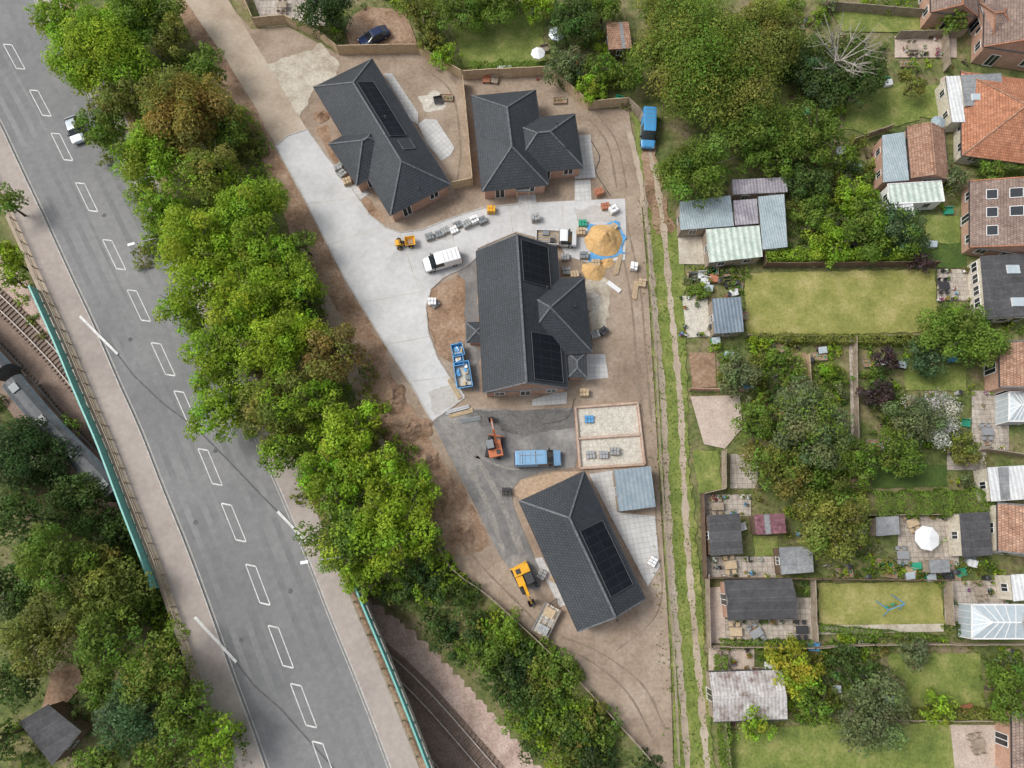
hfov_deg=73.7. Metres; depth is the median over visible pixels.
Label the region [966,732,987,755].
garden table and chairs
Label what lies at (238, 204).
deciduous tree
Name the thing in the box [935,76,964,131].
white extension
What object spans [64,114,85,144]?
parked car
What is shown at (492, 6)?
deciduous tree
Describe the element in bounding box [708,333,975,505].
garden shrubs
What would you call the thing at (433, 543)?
deciduous tree
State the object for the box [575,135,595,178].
patio
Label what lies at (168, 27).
deciduous tree
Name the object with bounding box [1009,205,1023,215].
roof window
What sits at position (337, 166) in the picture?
loaded pallet
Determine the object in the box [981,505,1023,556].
walls
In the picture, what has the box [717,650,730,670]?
garden table and chairs
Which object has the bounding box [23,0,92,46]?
deciduous tree
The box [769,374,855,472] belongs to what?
deciduous tree
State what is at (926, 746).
lawn
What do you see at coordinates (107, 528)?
deciduous tree
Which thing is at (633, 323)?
tyre track
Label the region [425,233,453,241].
dust patch
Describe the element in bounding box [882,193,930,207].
windows
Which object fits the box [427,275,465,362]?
soil island
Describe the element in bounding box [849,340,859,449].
garden path
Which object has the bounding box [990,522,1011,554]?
windows
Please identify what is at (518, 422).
driveway patch
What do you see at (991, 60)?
windows
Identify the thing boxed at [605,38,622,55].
windows
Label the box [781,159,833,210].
deciduous tree
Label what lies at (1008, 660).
garden shrubs
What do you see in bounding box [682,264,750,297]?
garden shrubs
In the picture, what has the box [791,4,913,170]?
garden stores and planters
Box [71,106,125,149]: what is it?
deciduous tree
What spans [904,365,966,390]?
lawn
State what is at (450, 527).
soil bank
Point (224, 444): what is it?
worn wheel path
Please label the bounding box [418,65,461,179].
tyre track
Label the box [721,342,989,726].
flowering plants
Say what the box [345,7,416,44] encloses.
driveway
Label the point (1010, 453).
garden fence
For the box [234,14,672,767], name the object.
site soil
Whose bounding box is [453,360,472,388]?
waste skip
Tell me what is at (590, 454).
loaded pallet
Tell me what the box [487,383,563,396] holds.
walls
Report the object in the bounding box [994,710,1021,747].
windows
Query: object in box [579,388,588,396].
loaded pallet
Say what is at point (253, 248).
deciduous tree
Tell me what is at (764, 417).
deciduous tree
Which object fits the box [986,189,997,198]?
roof window
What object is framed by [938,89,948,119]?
windows
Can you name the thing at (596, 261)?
loaded pallet
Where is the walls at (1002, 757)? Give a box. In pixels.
[995,711,1010,767]
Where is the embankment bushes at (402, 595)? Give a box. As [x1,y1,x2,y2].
[353,551,451,615]
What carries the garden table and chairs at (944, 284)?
on the patio at (959, 280)
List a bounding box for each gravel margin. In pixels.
[458,259,480,391]
[511,472,578,498]
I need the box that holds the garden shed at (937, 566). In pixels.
[919,559,949,572]
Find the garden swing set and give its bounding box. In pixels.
[876,594,904,615]
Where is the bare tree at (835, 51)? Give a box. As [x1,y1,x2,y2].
[780,10,893,111]
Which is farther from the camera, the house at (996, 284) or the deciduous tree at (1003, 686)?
the house at (996, 284)
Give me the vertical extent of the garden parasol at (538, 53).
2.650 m
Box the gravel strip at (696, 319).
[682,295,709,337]
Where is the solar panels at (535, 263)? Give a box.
[521,239,550,287]
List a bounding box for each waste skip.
[450,342,464,356]
[452,353,463,365]
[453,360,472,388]
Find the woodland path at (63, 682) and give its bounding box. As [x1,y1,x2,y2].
[42,663,84,707]
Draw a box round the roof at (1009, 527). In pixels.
[996,502,1023,554]
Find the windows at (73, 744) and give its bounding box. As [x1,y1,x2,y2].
[66,739,79,749]
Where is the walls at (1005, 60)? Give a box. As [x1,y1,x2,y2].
[971,0,1023,70]
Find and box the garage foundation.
[574,402,645,469]
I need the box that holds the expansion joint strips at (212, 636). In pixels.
[79,315,307,662]
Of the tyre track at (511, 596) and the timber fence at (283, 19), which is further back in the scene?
the timber fence at (283, 19)
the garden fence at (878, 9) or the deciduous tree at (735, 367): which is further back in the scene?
the garden fence at (878, 9)
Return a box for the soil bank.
[364,377,489,555]
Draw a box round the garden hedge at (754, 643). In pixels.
[719,637,813,650]
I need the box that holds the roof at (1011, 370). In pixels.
[998,340,1023,390]
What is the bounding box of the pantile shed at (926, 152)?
[904,122,948,183]
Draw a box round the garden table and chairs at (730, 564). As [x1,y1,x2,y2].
[723,555,737,574]
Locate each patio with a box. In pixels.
[254,0,325,25]
[351,184,368,199]
[384,73,417,123]
[418,119,453,160]
[518,194,536,207]
[532,392,566,405]
[535,557,564,606]
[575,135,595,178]
[575,180,591,201]
[586,354,607,379]
[589,470,659,585]
[704,494,750,515]
[706,556,775,577]
[709,647,753,669]
[725,619,806,642]
[730,454,757,487]
[796,598,815,642]
[895,36,956,56]
[898,516,958,564]
[937,269,969,299]
[944,580,1005,621]
[947,451,985,469]
[950,725,999,767]
[972,391,1008,450]
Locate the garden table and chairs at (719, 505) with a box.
[710,497,723,514]
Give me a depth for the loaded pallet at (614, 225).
89.96 m
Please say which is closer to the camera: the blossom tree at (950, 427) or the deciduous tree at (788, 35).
the blossom tree at (950, 427)
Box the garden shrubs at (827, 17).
[759,0,968,193]
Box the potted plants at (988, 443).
[981,390,1004,449]
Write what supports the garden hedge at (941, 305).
on the ground at (670, 134)
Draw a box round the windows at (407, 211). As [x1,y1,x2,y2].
[402,192,439,217]
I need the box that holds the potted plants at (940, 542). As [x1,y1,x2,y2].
[900,515,960,565]
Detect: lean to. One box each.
[973,465,1023,501]
[994,574,1023,600]
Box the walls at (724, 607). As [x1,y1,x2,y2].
[719,581,726,617]
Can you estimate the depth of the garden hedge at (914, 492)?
80.23 m
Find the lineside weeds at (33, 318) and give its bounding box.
[9,265,91,415]
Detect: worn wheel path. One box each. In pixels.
[0,44,317,767]
[2,0,354,767]
[18,0,374,767]
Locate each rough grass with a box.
[0,472,251,767]
[319,0,626,93]
[387,571,640,767]
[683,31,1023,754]
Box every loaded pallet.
[333,162,341,172]
[337,168,347,178]
[342,176,352,186]
[425,232,434,241]
[428,297,436,306]
[431,299,440,308]
[434,229,443,238]
[440,225,449,234]
[449,225,458,234]
[453,220,462,228]
[461,219,471,229]
[469,215,478,225]
[479,215,487,225]
[487,205,494,214]
[502,487,510,495]
[531,212,539,223]
[536,568,546,580]
[561,253,568,260]
[562,267,570,275]
[570,270,578,276]
[576,227,584,236]
[578,219,586,227]
[579,251,587,259]
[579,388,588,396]
[584,415,593,422]
[585,451,594,458]
[590,329,599,338]
[591,259,599,265]
[594,187,603,197]
[598,451,607,458]
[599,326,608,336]
[601,202,609,210]
[608,204,618,215]
[609,222,617,228]
[609,447,618,455]
[629,261,637,271]
[638,278,645,287]
[646,555,657,567]
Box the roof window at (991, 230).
[986,225,998,235]
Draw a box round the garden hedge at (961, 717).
[876,705,1023,723]
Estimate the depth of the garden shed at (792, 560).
78.21 m
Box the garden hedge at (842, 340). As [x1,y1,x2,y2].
[750,331,935,347]
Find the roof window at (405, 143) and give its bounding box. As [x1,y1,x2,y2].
[397,139,415,149]
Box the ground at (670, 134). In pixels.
[0,0,1023,767]
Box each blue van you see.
[514,448,561,467]
[639,106,657,149]
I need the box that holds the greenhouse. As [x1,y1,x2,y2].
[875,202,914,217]
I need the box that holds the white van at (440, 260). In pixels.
[422,247,462,272]
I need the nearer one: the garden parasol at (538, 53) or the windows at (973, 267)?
the windows at (973, 267)
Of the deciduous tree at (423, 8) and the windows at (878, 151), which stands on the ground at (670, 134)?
the deciduous tree at (423, 8)
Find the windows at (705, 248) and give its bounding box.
[704,244,750,266]
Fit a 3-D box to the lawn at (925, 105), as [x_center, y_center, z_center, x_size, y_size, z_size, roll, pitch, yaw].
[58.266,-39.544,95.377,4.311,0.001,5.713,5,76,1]
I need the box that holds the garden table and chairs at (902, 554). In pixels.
[894,546,909,563]
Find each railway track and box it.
[0,289,502,767]
[0,342,443,767]
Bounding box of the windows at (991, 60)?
[974,6,1023,66]
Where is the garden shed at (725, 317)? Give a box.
[708,297,743,337]
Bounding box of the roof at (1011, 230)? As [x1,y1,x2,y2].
[969,176,1023,253]
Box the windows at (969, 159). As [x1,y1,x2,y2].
[956,126,1022,168]
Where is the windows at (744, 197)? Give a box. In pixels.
[739,194,774,199]
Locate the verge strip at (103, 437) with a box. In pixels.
[0,186,230,767]
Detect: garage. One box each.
[873,132,908,190]
[946,512,992,556]
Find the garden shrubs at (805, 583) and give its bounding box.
[773,569,967,643]
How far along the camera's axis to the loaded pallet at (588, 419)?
84.02 m
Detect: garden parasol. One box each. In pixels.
[531,47,544,63]
[549,27,564,45]
[914,526,938,550]
[931,116,944,126]
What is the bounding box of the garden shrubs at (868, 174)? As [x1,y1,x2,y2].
[781,154,961,269]
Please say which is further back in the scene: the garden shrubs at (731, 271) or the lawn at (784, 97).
the lawn at (784, 97)
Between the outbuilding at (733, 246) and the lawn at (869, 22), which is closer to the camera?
the outbuilding at (733, 246)
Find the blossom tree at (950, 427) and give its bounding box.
[900,387,963,450]
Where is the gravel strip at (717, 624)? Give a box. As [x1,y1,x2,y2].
[710,587,724,642]
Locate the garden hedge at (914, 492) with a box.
[867,486,996,518]
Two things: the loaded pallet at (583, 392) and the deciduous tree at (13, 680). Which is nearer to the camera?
the deciduous tree at (13, 680)
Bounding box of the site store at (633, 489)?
[612,466,655,510]
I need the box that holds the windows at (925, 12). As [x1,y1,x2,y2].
[918,0,949,28]
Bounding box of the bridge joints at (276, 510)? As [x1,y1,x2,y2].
[117,354,334,767]
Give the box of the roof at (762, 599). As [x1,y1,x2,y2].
[724,578,796,620]
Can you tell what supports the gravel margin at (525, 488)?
on the site driveway at (563, 441)
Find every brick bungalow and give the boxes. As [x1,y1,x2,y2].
[313,58,450,221]
[471,89,583,198]
[519,471,645,631]
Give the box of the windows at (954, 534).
[950,531,957,539]
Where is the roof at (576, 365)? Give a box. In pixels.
[567,353,586,377]
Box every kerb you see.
[0,125,265,767]
[36,0,391,767]
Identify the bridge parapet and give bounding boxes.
[28,285,158,587]
[354,587,430,767]
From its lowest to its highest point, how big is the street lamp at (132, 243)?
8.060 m
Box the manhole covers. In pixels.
[102,213,292,642]
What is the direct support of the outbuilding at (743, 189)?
on the ground at (670, 134)
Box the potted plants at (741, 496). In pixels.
[709,494,750,515]
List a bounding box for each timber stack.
[445,405,469,414]
[447,377,461,399]
[449,408,472,417]
[460,416,480,423]
[606,281,620,292]
[613,253,622,274]
[632,281,638,299]
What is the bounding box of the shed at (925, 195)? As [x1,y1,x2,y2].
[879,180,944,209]
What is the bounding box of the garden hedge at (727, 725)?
[713,653,732,767]
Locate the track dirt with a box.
[640,124,675,234]
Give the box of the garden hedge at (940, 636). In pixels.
[817,622,948,642]
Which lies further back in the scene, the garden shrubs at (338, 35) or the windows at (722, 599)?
the garden shrubs at (338, 35)
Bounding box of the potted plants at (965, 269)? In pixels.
[937,267,970,300]
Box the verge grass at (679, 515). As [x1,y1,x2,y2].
[648,189,711,766]
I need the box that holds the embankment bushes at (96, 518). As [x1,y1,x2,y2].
[0,394,147,563]
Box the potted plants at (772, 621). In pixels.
[735,619,795,644]
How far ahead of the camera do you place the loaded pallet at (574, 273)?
88.21 m
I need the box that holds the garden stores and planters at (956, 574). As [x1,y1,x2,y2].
[858,527,990,581]
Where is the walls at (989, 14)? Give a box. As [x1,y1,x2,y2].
[968,4,994,37]
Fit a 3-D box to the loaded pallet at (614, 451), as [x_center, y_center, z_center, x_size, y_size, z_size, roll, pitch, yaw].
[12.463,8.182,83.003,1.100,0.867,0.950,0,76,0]
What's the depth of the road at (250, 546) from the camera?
83.02 m
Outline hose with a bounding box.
[591,141,610,195]
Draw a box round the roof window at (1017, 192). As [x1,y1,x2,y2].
[1009,187,1023,197]
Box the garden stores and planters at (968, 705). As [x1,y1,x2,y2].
[752,643,1014,716]
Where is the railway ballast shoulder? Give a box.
[0,260,541,767]
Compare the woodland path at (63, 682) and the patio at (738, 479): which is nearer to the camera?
the woodland path at (63, 682)
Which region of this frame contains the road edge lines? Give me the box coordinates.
[0,0,387,767]
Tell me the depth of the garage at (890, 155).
90.52 m
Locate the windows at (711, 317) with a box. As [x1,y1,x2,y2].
[709,314,730,336]
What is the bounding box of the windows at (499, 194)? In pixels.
[495,187,534,198]
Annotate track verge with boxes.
[631,111,715,767]
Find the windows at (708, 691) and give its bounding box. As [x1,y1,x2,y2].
[706,667,762,701]
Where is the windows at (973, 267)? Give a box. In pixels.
[970,261,1023,322]
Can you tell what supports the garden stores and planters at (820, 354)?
on the ground at (670, 134)
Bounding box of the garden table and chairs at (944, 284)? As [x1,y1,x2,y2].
[936,277,950,293]
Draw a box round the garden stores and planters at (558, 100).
[429,8,624,104]
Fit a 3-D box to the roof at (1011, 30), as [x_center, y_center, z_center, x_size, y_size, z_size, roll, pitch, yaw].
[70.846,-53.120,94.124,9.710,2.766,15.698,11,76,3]
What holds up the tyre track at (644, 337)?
on the site soil
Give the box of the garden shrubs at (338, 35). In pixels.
[311,0,635,109]
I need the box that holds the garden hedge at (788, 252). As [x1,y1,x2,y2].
[762,245,923,265]
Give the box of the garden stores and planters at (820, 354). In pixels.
[718,339,827,427]
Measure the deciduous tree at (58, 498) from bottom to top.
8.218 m
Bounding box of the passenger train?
[0,344,122,501]
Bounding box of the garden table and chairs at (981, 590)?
[970,581,989,600]
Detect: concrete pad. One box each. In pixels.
[268,43,339,115]
[678,236,704,263]
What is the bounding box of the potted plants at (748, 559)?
[710,556,769,577]
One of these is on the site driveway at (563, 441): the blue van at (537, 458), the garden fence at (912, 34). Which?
the blue van at (537, 458)
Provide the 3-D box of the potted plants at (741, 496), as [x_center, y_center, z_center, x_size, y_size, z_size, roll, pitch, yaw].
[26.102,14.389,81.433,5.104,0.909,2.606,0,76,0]
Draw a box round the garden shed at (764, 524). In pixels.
[749,513,785,534]
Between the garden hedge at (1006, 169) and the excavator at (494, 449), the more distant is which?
the garden hedge at (1006, 169)
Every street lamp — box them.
[128,238,163,245]
[300,556,355,563]
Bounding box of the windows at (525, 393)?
[494,389,556,395]
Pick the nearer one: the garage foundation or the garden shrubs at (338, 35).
the garage foundation
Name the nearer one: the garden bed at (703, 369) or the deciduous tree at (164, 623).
the deciduous tree at (164, 623)
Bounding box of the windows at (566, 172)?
[547,170,572,179]
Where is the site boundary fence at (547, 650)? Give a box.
[428,526,650,760]
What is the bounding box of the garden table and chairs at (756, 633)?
[746,622,766,644]
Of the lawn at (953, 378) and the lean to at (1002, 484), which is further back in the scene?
the lawn at (953, 378)
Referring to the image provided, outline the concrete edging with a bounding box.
[275,129,535,420]
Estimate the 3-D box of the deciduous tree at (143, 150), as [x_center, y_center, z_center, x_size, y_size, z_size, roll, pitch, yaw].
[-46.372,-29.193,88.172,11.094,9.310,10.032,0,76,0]
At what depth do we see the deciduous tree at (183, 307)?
82.17 m
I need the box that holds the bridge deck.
[27,196,434,767]
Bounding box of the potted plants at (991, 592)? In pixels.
[944,579,1010,605]
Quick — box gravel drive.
[690,395,741,448]
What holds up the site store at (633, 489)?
on the site soil
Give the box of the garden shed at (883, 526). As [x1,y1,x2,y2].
[867,516,899,535]
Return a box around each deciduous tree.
[0,181,28,216]
[0,240,28,278]
[0,264,29,291]
[0,414,81,501]
[0,485,56,546]
[0,558,42,619]
[0,591,85,678]
[0,653,43,714]
[0,717,23,760]
[10,520,101,605]
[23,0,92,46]
[37,470,120,536]
[40,1,163,97]
[57,413,82,434]
[67,543,155,633]
[68,732,131,767]
[69,603,143,686]
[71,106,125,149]
[75,675,113,710]
[83,507,139,559]
[91,67,152,122]
[91,675,169,758]
[105,0,186,45]
[107,117,189,192]
[115,618,195,707]
[122,554,151,581]
[127,572,170,630]
[131,180,193,235]
[131,724,200,767]
[133,61,245,167]
[146,609,189,651]
[148,10,194,61]
[149,677,223,753]
[151,285,221,336]
[154,203,243,301]
[174,142,245,204]
[177,321,266,395]
[182,40,227,85]
[182,709,245,767]
[183,377,261,443]
[199,263,302,340]
[205,101,250,149]
[211,169,290,241]
[223,209,298,280]
[231,363,327,446]
[239,303,331,375]
[256,241,328,324]
[256,423,318,477]
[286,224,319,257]
[292,0,318,28]
[292,497,380,576]
[293,448,364,517]
[296,377,344,437]
[300,0,354,36]
[300,320,372,388]
[304,399,382,472]
[339,547,384,603]
[340,441,407,505]
[341,488,439,582]
[393,458,442,508]
[398,0,438,31]
[413,523,445,565]
[415,25,445,53]
[430,41,463,70]
[432,0,484,33]
[470,2,495,32]
[474,0,520,26]
[519,0,556,25]
[542,41,587,85]
[549,0,599,45]
[574,72,607,104]
[581,50,619,84]
[586,0,622,23]
[608,50,645,92]
[626,25,680,81]
[628,0,791,132]
[632,0,717,35]
[650,133,732,208]
[706,90,793,157]
[717,349,762,405]
[729,395,779,441]
[733,0,808,71]
[735,134,796,179]
[735,705,777,741]
[737,443,816,500]
[757,344,808,387]
[764,633,826,701]
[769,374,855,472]
[780,99,856,165]
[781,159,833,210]
[789,192,841,231]
[791,486,874,564]
[792,54,845,110]
[792,679,836,730]
[794,433,860,492]
[800,215,853,268]
[822,642,875,688]
[830,52,888,108]
[831,175,875,216]
[835,434,879,491]
[837,665,914,758]
[841,197,896,262]
[855,379,894,408]
[856,198,932,257]
[865,427,926,479]
[870,344,904,369]
[880,395,949,450]
[897,632,931,672]
[898,336,951,379]
[902,72,928,96]
[906,250,937,273]
[914,302,1012,368]
[918,687,959,728]
[934,9,968,35]
[938,432,988,465]
[943,158,971,198]
[976,160,1007,179]
[979,663,1023,726]
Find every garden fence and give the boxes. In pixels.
[627,97,642,120]
[688,387,748,391]
[700,493,949,580]
[704,449,726,493]
[705,574,710,648]
[711,643,1023,648]
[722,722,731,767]
[745,334,938,338]
[761,251,941,267]
[787,353,811,391]
[810,578,818,641]
[826,0,925,17]
[849,123,894,144]
[852,336,858,450]
[865,514,957,515]
[888,717,1004,721]
[894,29,967,39]
[940,31,951,71]
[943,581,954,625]
[979,448,1023,456]
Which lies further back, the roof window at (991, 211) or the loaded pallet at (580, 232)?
the loaded pallet at (580, 232)
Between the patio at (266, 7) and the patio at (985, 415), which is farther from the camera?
the patio at (266, 7)
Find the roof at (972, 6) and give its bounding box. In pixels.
[930,0,978,17]
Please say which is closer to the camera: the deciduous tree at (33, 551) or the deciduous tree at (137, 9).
the deciduous tree at (33, 551)
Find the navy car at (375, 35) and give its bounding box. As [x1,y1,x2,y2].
[358,25,390,43]
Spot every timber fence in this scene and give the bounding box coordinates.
[244,0,627,109]
[451,75,472,189]
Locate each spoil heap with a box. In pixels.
[313,110,328,122]
[384,380,405,416]
[384,418,433,441]
[414,448,440,471]
[439,476,466,517]
[457,520,474,544]
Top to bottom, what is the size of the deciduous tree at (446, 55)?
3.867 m
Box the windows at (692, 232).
[677,214,716,234]
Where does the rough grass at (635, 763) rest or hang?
on the ground at (670, 134)
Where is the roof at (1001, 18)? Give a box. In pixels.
[979,2,1009,34]
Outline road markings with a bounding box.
[3,44,331,767]
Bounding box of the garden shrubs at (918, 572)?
[854,516,1006,583]
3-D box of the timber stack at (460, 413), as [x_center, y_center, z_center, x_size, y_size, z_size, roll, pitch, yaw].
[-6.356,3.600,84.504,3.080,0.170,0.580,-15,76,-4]
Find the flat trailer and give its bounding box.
[532,598,560,638]
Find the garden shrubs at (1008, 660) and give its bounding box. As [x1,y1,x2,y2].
[730,631,1023,727]
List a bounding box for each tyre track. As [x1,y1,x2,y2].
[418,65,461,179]
[442,423,506,559]
[452,420,524,553]
[460,541,553,640]
[475,456,532,469]
[550,643,655,741]
[561,636,665,729]
[588,117,617,187]
[597,114,626,187]
[615,457,663,651]
[623,260,643,415]
[626,217,651,422]
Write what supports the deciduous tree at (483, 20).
on the ground at (670, 134)
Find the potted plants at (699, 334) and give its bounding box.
[679,295,710,336]
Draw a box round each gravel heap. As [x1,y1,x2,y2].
[425,98,441,106]
[586,290,601,312]
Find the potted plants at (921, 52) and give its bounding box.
[902,36,942,55]
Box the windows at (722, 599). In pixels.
[719,592,725,605]
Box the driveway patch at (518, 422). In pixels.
[469,409,574,435]
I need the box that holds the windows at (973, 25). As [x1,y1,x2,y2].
[968,17,979,34]
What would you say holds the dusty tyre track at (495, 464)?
on the site driveway at (563, 441)
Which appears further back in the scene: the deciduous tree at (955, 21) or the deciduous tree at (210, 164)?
the deciduous tree at (955, 21)
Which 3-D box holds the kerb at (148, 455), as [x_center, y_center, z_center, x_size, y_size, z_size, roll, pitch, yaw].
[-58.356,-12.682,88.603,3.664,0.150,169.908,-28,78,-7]
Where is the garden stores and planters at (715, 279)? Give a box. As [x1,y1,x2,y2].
[687,266,748,344]
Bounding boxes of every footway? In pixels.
[0,128,263,767]
[37,0,418,767]
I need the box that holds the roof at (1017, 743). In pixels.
[1010,712,1023,767]
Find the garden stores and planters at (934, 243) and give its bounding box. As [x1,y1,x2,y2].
[790,187,953,267]
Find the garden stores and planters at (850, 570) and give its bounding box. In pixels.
[741,449,858,577]
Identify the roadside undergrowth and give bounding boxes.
[83,10,440,555]
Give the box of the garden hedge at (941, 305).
[936,302,957,332]
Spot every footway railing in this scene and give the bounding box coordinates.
[0,193,227,767]
[236,335,416,759]
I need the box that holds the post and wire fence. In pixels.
[642,181,679,765]
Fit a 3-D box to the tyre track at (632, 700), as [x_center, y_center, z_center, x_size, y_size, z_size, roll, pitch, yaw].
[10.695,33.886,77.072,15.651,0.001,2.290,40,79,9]
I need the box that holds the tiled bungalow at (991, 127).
[953,70,1023,171]
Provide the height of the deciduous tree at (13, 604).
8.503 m
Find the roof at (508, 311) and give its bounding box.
[476,234,568,393]
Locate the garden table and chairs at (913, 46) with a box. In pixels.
[905,40,918,55]
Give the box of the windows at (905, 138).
[905,138,932,181]
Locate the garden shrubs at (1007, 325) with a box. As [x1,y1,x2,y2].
[940,303,1023,343]
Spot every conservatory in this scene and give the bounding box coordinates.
[958,603,1023,638]
[995,391,1023,424]
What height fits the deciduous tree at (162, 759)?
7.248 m
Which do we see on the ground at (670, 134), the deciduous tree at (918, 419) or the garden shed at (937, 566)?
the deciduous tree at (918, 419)
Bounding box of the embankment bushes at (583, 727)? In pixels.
[399,545,662,767]
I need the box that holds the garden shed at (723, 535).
[705,513,742,555]
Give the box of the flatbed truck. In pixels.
[536,229,576,247]
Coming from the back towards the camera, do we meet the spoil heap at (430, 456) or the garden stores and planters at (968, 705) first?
the spoil heap at (430, 456)
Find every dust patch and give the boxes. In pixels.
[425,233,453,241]
[427,384,460,414]
[574,203,622,221]
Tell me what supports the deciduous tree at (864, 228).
on the ground at (670, 134)
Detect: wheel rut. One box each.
[627,132,689,767]
[648,150,710,767]
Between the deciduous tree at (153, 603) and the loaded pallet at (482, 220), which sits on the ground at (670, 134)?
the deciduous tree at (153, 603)
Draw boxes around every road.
[0,0,389,767]
[185,0,305,144]
[276,130,625,419]
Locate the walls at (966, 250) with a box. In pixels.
[961,186,1023,256]
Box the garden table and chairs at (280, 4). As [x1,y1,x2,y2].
[276,0,287,12]
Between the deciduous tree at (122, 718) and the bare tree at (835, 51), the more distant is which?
the bare tree at (835, 51)
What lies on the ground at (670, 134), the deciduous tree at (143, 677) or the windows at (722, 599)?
the deciduous tree at (143, 677)
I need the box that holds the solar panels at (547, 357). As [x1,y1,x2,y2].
[531,331,563,382]
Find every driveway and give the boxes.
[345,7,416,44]
[433,408,576,590]
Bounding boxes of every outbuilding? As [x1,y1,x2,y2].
[676,195,733,237]
[702,225,762,267]
[705,667,787,722]
[727,177,787,202]
[732,199,758,226]
[756,194,787,254]
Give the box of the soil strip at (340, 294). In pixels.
[261,135,391,386]
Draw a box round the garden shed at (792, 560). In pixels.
[773,546,813,574]
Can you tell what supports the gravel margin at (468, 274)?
on the site soil
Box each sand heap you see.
[582,262,605,280]
[584,225,621,255]
[600,258,613,267]
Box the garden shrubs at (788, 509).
[725,448,868,578]
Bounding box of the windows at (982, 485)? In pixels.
[978,481,1003,501]
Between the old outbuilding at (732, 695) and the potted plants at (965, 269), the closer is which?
the old outbuilding at (732, 695)
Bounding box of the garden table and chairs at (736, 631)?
[728,622,741,641]
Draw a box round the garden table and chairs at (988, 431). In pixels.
[978,423,994,439]
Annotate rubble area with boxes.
[585,278,611,330]
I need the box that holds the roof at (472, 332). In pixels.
[466,322,479,342]
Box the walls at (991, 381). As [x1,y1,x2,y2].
[984,351,1023,393]
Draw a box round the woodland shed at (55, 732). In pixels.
[19,701,92,764]
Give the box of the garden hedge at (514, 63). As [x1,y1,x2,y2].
[469,59,545,69]
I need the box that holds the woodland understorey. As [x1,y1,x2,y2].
[0,548,249,767]
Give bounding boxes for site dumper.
[395,236,414,249]
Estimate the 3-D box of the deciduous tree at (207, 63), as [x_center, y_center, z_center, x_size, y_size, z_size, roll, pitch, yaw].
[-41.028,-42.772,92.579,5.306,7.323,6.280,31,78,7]
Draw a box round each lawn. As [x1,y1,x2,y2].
[451,14,544,67]
[692,449,721,493]
[725,722,993,767]
[744,268,937,334]
[753,535,778,555]
[757,84,790,123]
[817,581,944,624]
[831,11,925,31]
[843,79,919,133]
[869,464,946,488]
[888,652,984,711]
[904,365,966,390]
[914,85,938,117]
[921,215,960,243]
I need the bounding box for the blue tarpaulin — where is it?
[587,221,625,261]
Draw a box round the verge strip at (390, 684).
[62,0,426,767]
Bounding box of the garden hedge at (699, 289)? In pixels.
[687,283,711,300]
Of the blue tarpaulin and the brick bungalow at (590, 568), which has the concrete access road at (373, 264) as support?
the blue tarpaulin
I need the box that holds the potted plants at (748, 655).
[721,647,751,669]
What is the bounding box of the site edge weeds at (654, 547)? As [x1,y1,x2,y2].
[638,201,674,764]
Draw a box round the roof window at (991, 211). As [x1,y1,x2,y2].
[986,207,997,216]
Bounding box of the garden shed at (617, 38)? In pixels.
[605,21,631,59]
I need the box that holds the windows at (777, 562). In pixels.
[775,556,779,564]
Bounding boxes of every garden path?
[810,624,943,634]
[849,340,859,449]
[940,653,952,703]
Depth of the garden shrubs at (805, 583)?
79.08 m
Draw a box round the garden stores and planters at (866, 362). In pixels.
[857,347,972,479]
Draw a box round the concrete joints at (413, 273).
[307,198,563,381]
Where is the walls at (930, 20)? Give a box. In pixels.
[919,0,975,29]
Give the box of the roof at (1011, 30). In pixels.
[982,0,1023,53]
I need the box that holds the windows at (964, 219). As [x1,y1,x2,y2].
[960,191,1008,254]
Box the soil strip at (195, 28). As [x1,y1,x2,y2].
[174,0,269,139]
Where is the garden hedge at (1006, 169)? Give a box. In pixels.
[969,158,1023,177]
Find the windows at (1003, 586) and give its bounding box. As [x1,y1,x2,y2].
[999,583,1008,591]
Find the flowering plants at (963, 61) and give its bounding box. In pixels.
[794,0,981,258]
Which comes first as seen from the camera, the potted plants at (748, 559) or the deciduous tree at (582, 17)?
the potted plants at (748, 559)
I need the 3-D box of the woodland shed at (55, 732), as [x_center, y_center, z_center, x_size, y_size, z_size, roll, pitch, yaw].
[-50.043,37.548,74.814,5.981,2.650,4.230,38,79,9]
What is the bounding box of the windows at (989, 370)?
[983,362,1008,394]
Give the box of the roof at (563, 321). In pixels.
[537,277,592,354]
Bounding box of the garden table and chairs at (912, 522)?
[903,513,919,532]
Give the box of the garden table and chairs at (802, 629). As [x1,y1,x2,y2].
[794,620,808,639]
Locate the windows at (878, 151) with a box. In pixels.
[875,147,896,187]
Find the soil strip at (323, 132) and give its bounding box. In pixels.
[315,125,389,223]
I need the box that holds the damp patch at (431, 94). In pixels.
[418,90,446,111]
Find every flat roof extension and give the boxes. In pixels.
[960,73,1001,106]
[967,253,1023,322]
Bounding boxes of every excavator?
[485,416,503,459]
[510,561,538,606]
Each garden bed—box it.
[689,353,715,387]
[787,353,806,389]
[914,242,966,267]
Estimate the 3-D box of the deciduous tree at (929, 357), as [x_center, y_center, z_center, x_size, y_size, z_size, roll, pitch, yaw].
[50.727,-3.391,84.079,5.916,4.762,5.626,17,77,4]
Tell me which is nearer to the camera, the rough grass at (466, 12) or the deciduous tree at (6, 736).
the deciduous tree at (6, 736)

